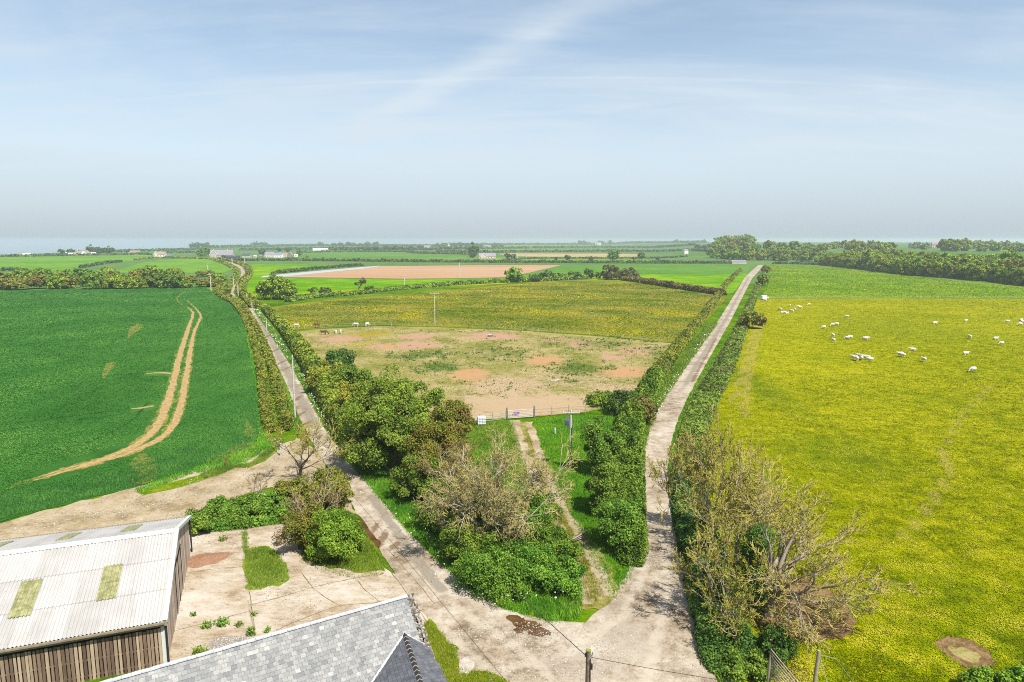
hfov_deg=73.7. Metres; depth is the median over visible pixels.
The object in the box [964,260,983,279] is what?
wood tree
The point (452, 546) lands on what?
bramble mound
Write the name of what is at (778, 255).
wood tree
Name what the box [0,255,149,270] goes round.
field
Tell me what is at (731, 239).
wood tree
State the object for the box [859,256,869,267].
wood tree
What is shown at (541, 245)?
field
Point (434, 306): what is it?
utility pole
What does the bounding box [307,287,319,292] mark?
hedge bush
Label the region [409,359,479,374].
paddock weeds
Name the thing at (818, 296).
wire fence
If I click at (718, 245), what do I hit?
wood tree
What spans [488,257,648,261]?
field
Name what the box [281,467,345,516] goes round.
bare tree
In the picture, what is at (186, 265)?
field
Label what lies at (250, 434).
thin patch
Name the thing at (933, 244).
farmhouse
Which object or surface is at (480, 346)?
paddock weeds
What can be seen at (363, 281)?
windswept tree
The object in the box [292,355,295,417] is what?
utility pole
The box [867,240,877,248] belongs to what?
wood tree
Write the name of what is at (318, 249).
farm building
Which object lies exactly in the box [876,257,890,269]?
wood tree
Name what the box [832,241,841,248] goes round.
wood tree
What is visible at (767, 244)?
wood tree
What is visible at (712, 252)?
wood tree
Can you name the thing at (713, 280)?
lime field
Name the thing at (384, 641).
slate house
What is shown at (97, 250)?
tree
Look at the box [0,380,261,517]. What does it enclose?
wheat blades
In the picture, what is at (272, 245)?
hedge
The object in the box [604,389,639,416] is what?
thicket bush
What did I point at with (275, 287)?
round tree
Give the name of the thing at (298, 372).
verge grass
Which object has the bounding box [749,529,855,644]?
bare tree
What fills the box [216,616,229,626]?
weed
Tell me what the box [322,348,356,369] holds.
thicket bush
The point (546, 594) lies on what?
verge grass
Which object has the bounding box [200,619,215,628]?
weed
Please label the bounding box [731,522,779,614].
ivy column
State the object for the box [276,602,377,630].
crack
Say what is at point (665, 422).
lane
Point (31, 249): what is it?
sea
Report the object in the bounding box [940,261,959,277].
wood tree
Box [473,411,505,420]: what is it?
rail fence
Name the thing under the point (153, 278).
belt tree
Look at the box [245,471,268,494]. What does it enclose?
bare tree
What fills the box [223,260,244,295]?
lane
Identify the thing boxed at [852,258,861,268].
wood tree
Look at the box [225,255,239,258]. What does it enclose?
barn
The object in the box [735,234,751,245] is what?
wood tree
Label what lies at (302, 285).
lime field
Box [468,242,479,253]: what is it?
tree
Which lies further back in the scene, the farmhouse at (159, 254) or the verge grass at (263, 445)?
the farmhouse at (159, 254)
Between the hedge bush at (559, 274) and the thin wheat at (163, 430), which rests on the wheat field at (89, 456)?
the thin wheat at (163, 430)
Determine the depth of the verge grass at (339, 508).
75.40 m
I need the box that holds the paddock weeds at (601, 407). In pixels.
[583,400,656,410]
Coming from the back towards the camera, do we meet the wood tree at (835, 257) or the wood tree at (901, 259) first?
the wood tree at (835, 257)
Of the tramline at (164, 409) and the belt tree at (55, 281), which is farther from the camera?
the belt tree at (55, 281)
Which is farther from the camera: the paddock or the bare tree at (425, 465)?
the paddock
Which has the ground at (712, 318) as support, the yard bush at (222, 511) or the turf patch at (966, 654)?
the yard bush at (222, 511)
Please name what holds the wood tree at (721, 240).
on the ground at (712, 318)
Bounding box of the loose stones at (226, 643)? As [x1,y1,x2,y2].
[213,636,252,648]
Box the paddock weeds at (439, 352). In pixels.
[386,347,450,361]
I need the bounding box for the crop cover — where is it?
[262,266,377,276]
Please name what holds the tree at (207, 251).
on the ground at (712, 318)
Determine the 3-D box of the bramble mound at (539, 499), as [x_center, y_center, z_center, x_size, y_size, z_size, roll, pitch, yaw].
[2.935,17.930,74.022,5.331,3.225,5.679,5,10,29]
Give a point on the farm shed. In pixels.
(80, 605)
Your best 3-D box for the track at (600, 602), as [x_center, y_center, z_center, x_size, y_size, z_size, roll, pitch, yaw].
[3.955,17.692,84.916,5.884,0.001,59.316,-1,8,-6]
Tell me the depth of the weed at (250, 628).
52.17 m
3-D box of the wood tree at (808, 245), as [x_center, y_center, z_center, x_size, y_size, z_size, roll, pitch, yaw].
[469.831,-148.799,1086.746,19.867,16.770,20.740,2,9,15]
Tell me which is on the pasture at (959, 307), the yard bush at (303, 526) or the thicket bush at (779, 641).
the thicket bush at (779, 641)
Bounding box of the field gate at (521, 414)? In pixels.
[508,409,533,417]
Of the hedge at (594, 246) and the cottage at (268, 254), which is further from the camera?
the hedge at (594, 246)
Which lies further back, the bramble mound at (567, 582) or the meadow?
the meadow
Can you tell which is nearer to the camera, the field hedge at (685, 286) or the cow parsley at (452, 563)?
the cow parsley at (452, 563)
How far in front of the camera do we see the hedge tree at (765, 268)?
627.38 m
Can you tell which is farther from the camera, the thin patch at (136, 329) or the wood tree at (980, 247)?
the wood tree at (980, 247)
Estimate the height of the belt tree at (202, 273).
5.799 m
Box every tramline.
[33,300,201,480]
[38,307,193,476]
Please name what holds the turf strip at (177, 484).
on the yard track at (121, 500)
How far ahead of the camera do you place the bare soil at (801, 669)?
47.54 m
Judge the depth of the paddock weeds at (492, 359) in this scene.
179.10 m
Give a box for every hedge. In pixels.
[0,252,151,256]
[0,266,27,270]
[73,247,207,252]
[78,260,122,267]
[133,256,240,292]
[165,250,206,252]
[207,243,443,247]
[213,282,293,432]
[217,257,260,307]
[233,257,729,263]
[239,246,436,250]
[261,304,381,448]
[270,263,363,273]
[283,274,589,301]
[300,249,468,254]
[435,248,692,252]
[452,243,695,248]
[466,240,707,244]
[501,255,687,261]
[608,366,666,567]
[620,275,727,295]
[652,268,742,374]
[670,467,760,677]
[675,270,765,469]
[691,248,722,253]
[772,261,835,265]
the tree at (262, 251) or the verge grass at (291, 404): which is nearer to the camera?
the verge grass at (291, 404)
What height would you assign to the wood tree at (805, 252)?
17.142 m
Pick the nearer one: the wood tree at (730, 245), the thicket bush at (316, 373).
the thicket bush at (316, 373)
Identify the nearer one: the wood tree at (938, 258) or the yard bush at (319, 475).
the yard bush at (319, 475)
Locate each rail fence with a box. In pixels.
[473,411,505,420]
[535,404,585,415]
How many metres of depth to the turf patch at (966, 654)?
49.82 m
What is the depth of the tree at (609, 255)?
1015.80 m
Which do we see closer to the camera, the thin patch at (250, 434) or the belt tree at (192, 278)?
the thin patch at (250, 434)
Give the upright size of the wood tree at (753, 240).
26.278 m
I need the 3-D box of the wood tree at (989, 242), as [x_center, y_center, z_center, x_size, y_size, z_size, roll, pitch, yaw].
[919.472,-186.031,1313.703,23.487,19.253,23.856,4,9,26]
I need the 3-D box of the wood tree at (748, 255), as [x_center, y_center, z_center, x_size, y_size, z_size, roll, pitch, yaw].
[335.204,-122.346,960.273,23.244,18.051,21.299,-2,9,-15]
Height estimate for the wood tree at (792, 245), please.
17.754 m
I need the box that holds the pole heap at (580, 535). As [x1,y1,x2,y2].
[570,529,588,542]
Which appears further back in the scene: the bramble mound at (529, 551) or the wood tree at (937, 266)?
the wood tree at (937, 266)
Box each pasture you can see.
[685,298,1023,681]
[764,264,1023,297]
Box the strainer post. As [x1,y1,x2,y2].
[813,650,852,681]
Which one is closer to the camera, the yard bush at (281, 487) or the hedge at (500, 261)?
the yard bush at (281, 487)
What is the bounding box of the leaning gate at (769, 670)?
[766,639,797,681]
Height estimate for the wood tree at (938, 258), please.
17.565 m
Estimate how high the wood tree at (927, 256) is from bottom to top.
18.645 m
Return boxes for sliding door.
[174,544,183,613]
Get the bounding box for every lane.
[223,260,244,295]
[248,307,372,498]
[350,490,716,681]
[645,265,762,535]
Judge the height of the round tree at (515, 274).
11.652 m
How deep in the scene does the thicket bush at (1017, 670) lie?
46.28 m
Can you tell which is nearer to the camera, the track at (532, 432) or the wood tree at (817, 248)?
the track at (532, 432)
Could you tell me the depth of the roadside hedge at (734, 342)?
137.86 m
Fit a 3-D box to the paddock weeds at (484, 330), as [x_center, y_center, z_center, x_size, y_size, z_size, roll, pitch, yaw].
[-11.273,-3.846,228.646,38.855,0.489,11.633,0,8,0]
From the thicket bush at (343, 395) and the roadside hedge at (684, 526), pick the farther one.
the thicket bush at (343, 395)
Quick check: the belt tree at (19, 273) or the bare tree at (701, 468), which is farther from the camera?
the belt tree at (19, 273)
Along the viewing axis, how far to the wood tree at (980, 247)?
1012.93 m
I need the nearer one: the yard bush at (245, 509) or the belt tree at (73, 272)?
the yard bush at (245, 509)
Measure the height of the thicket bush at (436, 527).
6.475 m
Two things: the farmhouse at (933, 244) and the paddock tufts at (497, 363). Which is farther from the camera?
the farmhouse at (933, 244)
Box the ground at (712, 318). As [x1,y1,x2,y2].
[0,242,1023,681]
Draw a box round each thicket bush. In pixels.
[304,360,349,387]
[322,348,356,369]
[327,363,373,394]
[329,380,371,414]
[388,453,443,499]
[398,419,474,479]
[412,477,480,541]
[427,399,475,437]
[585,389,611,407]
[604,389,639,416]
[623,395,657,421]
[698,564,754,606]
[714,643,779,681]
[755,624,799,668]
[957,664,1022,681]
[1005,662,1023,681]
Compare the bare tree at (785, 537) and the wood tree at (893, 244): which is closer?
the bare tree at (785, 537)
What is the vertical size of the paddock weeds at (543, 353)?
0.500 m
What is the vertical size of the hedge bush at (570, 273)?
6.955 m
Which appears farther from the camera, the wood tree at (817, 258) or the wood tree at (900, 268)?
the wood tree at (817, 258)
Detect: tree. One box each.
[0,272,16,289]
[2,277,28,288]
[7,269,32,279]
[25,273,52,287]
[30,268,53,274]
[45,274,69,288]
[51,273,79,288]
[53,270,65,274]
[64,268,91,279]
[78,271,104,288]
[86,244,94,251]
[93,247,101,252]
[96,267,119,275]
[100,274,127,287]
[105,271,125,277]
[106,246,114,252]
[124,275,148,288]
[128,269,144,277]
[141,265,160,271]
[142,269,169,287]
[156,272,188,287]
[165,267,184,273]
[173,281,194,287]
[183,275,198,281]
[195,270,214,276]
[195,278,220,286]
[196,249,204,256]
[201,247,210,255]
[206,273,227,280]
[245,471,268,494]
[253,273,295,299]
[258,249,265,254]
[259,414,357,475]
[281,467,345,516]
[334,363,445,470]
[355,277,365,289]
[410,436,478,480]
[412,421,582,545]
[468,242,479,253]
[468,252,476,257]
[504,266,523,280]
[579,415,628,464]
[583,452,632,508]
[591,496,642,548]
[600,265,621,279]
[607,250,617,259]
[612,249,620,258]
[619,266,639,279]
[637,250,644,258]
[641,401,763,550]
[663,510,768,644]
[677,422,732,477]
[678,445,774,567]
[705,248,718,257]
[711,236,726,248]
[711,241,724,248]
[712,427,920,659]
[718,248,730,258]
[723,235,738,247]
[725,241,736,250]
[727,247,743,258]
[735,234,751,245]
[737,240,750,251]
[739,311,766,327]
[741,248,755,259]
[746,236,758,247]
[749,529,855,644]
[751,244,760,250]
[755,249,768,259]
[755,274,770,284]
[760,265,771,271]
[762,240,776,249]
[766,249,777,259]
[774,247,792,260]
[776,242,787,249]
[787,241,802,250]
[790,250,801,259]
[798,249,816,260]
[801,242,813,250]
[809,251,822,261]
[812,244,824,253]
[819,243,830,251]
[823,254,834,265]
[827,242,837,248]
[831,254,840,266]
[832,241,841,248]
[835,255,847,266]
[839,257,848,267]
[840,240,850,248]
[840,249,857,256]
[844,240,857,249]
[845,255,858,267]
[847,258,857,268]
[850,239,866,250]
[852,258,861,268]
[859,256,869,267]
[861,248,882,257]
[862,253,876,269]
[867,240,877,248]
[871,255,889,271]
[872,244,884,250]
[876,241,891,250]
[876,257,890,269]
[878,258,894,272]
[888,242,897,249]
[889,261,899,273]
[892,255,910,273]
[894,250,905,255]
[895,260,907,274]
[906,256,923,275]
[911,242,920,248]
[914,250,929,255]
[914,259,931,275]
[919,242,929,249]
[922,262,936,275]
[923,254,938,258]
[927,260,945,277]
[931,256,950,275]
[936,239,952,249]
[939,251,951,257]
[940,238,962,251]
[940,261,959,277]
[941,255,960,276]
[946,265,959,277]
[955,237,972,250]
[956,255,974,277]
[956,260,977,278]
[960,254,982,259]
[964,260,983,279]
[970,263,991,280]
[974,240,983,247]
[976,243,988,251]
[984,239,996,248]
[984,254,998,258]
[984,258,997,262]
[984,265,998,281]
[987,259,1000,273]
[989,242,1003,250]
[991,266,1005,281]
[994,248,1021,259]
[997,240,1011,248]
[997,258,1017,275]
[998,267,1011,282]
[1001,255,1022,262]
[1003,242,1014,249]
[1005,259,1023,268]
[1006,266,1020,283]
[1010,267,1023,284]
[1012,241,1019,248]
[1013,268,1023,285]
[1016,243,1023,251]
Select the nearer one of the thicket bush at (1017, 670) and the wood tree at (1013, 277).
the thicket bush at (1017, 670)
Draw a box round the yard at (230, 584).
[169,524,427,661]
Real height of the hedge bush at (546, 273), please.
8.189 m
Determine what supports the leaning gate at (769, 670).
on the pasture at (959, 307)
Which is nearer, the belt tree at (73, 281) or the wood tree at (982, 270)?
the belt tree at (73, 281)
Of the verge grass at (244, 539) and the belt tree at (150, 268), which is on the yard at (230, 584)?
the verge grass at (244, 539)
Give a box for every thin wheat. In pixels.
[6,301,202,488]
[15,308,194,483]
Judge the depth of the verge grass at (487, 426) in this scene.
99.85 m
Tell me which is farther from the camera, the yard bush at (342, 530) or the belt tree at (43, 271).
the belt tree at (43, 271)
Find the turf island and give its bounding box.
[242,546,289,589]
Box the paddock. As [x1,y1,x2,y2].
[299,326,670,427]
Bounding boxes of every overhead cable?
[292,357,584,654]
[591,657,732,681]
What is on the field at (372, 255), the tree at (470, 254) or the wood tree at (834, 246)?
the tree at (470, 254)
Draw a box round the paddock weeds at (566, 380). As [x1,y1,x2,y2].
[549,376,578,385]
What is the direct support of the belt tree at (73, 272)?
on the ground at (712, 318)
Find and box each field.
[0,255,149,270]
[0,286,260,521]
[12,250,196,255]
[119,258,238,272]
[240,247,438,250]
[247,264,636,298]
[283,265,559,278]
[301,252,492,260]
[436,249,635,251]
[478,245,602,247]
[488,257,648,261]
[500,253,641,256]
[528,264,749,273]
[640,274,747,293]
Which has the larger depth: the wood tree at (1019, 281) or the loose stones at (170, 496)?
the wood tree at (1019, 281)
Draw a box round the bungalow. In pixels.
[479,253,495,257]
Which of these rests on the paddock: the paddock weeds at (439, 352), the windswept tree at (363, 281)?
the paddock weeds at (439, 352)
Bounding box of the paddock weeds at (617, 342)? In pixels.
[538,335,701,344]
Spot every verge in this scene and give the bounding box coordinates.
[302,520,384,572]
[425,619,507,681]
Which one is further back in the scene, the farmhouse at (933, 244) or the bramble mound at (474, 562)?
the farmhouse at (933, 244)
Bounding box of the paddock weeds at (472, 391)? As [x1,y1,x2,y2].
[426,377,512,406]
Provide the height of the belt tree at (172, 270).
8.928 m
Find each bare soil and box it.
[748,575,857,643]
[771,666,808,681]
[933,636,998,669]
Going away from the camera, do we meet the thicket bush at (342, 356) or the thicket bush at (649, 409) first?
the thicket bush at (649, 409)
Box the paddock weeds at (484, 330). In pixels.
[421,327,535,331]
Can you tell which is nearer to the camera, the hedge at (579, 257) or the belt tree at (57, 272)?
the belt tree at (57, 272)
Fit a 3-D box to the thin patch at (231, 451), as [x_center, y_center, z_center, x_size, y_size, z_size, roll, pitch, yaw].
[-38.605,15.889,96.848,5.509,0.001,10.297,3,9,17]
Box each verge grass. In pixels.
[135,324,274,492]
[199,445,277,478]
[217,502,358,532]
[240,530,250,552]
[253,309,357,465]
[254,328,302,433]
[345,459,583,622]
[461,420,583,615]
[536,414,633,598]
[553,503,607,600]
[634,322,717,555]
[667,351,742,681]
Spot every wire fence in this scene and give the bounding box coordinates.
[304,322,670,340]
[792,296,990,298]
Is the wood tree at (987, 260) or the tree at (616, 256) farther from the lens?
the tree at (616, 256)
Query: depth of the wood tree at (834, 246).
1274.13 m
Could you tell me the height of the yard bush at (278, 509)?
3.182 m
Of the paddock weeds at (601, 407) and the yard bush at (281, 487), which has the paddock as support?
the paddock weeds at (601, 407)
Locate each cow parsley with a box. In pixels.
[254,309,332,434]
[360,491,573,603]
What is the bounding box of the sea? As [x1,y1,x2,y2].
[0,245,242,254]
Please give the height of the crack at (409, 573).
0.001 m
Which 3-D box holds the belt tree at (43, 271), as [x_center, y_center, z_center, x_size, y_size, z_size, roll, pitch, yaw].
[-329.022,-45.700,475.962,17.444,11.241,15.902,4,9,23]
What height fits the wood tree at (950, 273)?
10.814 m
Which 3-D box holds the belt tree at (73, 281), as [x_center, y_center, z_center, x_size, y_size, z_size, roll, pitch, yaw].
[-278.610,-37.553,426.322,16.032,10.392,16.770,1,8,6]
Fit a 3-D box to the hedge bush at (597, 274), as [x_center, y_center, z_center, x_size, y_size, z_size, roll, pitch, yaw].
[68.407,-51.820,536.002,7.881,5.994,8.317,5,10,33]
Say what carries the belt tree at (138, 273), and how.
on the ground at (712, 318)
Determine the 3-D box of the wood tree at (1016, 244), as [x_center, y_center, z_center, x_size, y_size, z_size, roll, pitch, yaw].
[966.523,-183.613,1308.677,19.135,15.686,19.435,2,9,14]
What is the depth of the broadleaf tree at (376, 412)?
85.94 m
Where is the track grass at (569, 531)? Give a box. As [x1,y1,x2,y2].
[522,436,601,605]
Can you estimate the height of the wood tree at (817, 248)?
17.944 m
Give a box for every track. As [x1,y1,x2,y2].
[0,438,355,539]
[510,420,593,603]
[510,421,618,609]
[525,422,620,596]
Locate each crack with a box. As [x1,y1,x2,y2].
[255,575,369,603]
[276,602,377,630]
[301,572,340,606]
[381,560,449,664]
[386,548,433,602]
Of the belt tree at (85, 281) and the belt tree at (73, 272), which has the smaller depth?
the belt tree at (85, 281)
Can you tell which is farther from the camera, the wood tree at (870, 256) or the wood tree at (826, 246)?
the wood tree at (826, 246)
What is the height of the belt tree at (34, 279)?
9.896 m
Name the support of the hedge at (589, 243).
on the ground at (712, 318)
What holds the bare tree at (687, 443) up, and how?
on the pasture at (959, 307)
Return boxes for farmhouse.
[153,251,171,256]
[209,249,234,257]
[931,242,938,247]
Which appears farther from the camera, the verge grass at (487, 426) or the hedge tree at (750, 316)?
the hedge tree at (750, 316)
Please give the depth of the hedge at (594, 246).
2469.62 m
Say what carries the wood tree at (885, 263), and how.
on the ground at (712, 318)
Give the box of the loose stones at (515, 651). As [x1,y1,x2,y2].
[448,530,713,681]
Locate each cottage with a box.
[264,252,273,256]
[274,253,283,257]
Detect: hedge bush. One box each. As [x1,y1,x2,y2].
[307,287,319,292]
[319,287,331,292]
[528,274,541,281]
[539,270,556,277]
[555,272,568,279]
[567,271,581,278]
[584,268,594,277]
[594,271,602,277]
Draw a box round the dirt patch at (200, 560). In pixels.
[188,552,233,567]
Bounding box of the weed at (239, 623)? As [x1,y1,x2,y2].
[234,620,243,628]
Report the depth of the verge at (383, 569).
64.21 m
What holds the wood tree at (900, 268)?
on the ground at (712, 318)
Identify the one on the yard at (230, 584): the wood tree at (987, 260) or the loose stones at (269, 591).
the loose stones at (269, 591)
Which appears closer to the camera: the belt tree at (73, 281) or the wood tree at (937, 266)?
the belt tree at (73, 281)
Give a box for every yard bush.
[185,504,226,534]
[197,494,240,521]
[224,493,271,529]
[247,490,293,521]
[271,500,335,547]
[272,475,319,517]
[304,506,366,563]
[306,465,354,507]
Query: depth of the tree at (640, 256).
1034.37 m
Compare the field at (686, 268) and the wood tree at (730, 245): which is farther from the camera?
the wood tree at (730, 245)
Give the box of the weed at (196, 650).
[191,643,209,654]
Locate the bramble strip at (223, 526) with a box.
[191,509,292,532]
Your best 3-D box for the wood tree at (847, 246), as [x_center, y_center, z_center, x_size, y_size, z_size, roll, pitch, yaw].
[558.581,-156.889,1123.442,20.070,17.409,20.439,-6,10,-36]
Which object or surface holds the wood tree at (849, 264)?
on the ground at (712, 318)
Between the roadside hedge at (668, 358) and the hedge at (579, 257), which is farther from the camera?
the hedge at (579, 257)
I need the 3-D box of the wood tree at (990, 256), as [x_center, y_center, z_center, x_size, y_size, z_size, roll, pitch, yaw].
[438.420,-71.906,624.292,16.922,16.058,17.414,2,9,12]
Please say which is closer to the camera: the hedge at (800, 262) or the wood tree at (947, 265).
the wood tree at (947, 265)
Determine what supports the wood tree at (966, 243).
on the ground at (712, 318)
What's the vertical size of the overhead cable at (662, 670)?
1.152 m
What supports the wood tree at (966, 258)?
on the ground at (712, 318)
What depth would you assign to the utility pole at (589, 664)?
38.96 m
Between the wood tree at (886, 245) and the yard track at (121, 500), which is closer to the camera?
the yard track at (121, 500)
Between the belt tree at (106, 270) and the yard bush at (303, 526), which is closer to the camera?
the yard bush at (303, 526)
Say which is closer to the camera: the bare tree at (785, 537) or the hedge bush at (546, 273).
the bare tree at (785, 537)
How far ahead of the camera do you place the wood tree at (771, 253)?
955.84 m
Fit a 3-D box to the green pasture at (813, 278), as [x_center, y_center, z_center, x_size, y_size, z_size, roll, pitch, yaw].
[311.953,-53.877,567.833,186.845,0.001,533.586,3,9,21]
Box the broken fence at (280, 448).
[273,438,281,455]
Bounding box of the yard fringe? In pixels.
[305,558,385,577]
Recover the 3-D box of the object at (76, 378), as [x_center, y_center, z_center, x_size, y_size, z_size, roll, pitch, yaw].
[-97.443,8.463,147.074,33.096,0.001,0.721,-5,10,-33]
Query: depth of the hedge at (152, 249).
1866.00 m
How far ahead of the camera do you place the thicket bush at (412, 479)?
78.23 m
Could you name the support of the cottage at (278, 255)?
on the ground at (712, 318)
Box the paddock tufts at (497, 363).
[301,327,666,412]
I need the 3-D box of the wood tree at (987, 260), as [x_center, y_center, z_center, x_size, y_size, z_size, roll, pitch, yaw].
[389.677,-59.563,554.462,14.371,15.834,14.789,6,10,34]
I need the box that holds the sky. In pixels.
[0,0,1023,245]
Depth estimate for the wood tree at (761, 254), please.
956.42 m
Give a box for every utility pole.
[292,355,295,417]
[433,293,438,323]
[562,410,582,471]
[585,648,592,681]
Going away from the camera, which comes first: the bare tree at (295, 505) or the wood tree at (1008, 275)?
the bare tree at (295, 505)
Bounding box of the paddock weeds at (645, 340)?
[544,336,653,351]
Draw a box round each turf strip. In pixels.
[136,475,207,494]
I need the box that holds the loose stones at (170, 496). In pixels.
[10,442,324,535]
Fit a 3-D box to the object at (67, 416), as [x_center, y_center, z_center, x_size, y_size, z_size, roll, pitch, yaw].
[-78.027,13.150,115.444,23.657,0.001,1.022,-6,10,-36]
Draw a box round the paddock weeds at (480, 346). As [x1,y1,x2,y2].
[428,338,533,354]
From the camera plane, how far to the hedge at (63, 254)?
1300.13 m
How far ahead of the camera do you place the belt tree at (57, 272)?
522.31 m
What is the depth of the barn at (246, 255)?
1164.00 m
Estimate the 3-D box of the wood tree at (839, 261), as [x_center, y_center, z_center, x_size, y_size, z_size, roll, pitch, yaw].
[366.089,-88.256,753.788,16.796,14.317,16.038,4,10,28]
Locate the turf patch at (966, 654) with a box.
[948,646,980,662]
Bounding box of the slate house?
[100,593,447,681]
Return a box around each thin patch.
[102,362,115,378]
[127,323,142,337]
[129,453,156,484]
[207,442,259,464]
[244,419,254,436]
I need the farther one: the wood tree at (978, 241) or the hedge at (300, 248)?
the hedge at (300, 248)
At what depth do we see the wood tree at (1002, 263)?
487.88 m
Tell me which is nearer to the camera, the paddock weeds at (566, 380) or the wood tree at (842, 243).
the paddock weeds at (566, 380)
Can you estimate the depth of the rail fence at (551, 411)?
117.80 m
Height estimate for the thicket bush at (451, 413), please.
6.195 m
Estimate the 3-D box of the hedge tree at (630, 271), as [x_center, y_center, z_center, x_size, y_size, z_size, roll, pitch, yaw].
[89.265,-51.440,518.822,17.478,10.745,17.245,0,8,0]
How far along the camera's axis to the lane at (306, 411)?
116.94 m
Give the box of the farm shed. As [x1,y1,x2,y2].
[0,515,192,681]
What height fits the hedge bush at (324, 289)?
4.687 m
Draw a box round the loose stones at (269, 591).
[173,527,425,656]
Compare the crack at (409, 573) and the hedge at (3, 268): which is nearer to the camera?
the crack at (409, 573)
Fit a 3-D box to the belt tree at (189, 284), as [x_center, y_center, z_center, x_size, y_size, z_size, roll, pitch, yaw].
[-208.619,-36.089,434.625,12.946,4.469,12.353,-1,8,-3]
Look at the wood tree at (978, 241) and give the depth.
1358.29 m
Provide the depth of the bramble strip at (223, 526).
71.58 m
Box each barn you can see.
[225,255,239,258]
[242,253,251,257]
[730,260,746,263]
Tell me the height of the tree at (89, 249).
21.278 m
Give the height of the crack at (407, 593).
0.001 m
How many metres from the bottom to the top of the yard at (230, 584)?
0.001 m
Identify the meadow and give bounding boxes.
[272,280,725,342]
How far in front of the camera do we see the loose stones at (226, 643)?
51.55 m
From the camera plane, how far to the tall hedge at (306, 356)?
148.42 m
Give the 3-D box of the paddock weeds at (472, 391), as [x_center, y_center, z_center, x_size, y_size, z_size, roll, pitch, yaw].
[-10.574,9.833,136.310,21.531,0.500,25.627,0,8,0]
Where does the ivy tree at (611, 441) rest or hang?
on the ground at (712, 318)
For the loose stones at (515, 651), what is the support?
on the lane at (451, 609)
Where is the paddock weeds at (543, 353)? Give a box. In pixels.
[408,318,685,390]
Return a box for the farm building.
[313,248,327,250]
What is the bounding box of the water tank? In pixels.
[477,416,485,425]
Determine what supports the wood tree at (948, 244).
on the ground at (712, 318)
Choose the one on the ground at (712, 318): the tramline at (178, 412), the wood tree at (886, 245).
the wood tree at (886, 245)
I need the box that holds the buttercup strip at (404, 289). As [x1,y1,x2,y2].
[302,282,505,293]
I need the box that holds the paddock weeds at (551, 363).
[542,358,616,375]
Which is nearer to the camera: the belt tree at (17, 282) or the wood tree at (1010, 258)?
the belt tree at (17, 282)
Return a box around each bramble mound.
[437,511,508,563]
[451,534,541,606]
[467,495,550,545]
[489,537,571,592]
[525,489,563,522]
[525,523,585,560]
[534,554,587,601]
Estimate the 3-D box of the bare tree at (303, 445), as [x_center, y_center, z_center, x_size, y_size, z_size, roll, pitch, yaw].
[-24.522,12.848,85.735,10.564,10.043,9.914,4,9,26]
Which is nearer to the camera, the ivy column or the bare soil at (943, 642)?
the bare soil at (943, 642)
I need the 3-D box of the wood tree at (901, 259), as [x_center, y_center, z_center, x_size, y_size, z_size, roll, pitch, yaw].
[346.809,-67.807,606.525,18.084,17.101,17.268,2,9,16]
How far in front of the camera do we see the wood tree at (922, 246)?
1201.70 m
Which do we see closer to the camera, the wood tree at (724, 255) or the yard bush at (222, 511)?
the yard bush at (222, 511)
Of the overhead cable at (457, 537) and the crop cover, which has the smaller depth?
the overhead cable at (457, 537)
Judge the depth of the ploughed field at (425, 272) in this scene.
632.20 m
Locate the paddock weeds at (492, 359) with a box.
[452,346,543,361]
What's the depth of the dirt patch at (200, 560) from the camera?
64.46 m
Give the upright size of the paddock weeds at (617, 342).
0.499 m
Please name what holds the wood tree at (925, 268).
on the ground at (712, 318)
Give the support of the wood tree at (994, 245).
on the ground at (712, 318)
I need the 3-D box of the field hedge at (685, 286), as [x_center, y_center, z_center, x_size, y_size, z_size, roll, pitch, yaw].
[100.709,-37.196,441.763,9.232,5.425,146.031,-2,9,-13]
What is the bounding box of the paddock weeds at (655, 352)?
[643,344,668,363]
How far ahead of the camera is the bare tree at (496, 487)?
63.82 m
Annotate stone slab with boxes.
[459,657,474,674]
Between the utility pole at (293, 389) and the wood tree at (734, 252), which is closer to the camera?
the utility pole at (293, 389)
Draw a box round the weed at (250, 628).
[246,626,255,636]
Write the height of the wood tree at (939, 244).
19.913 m

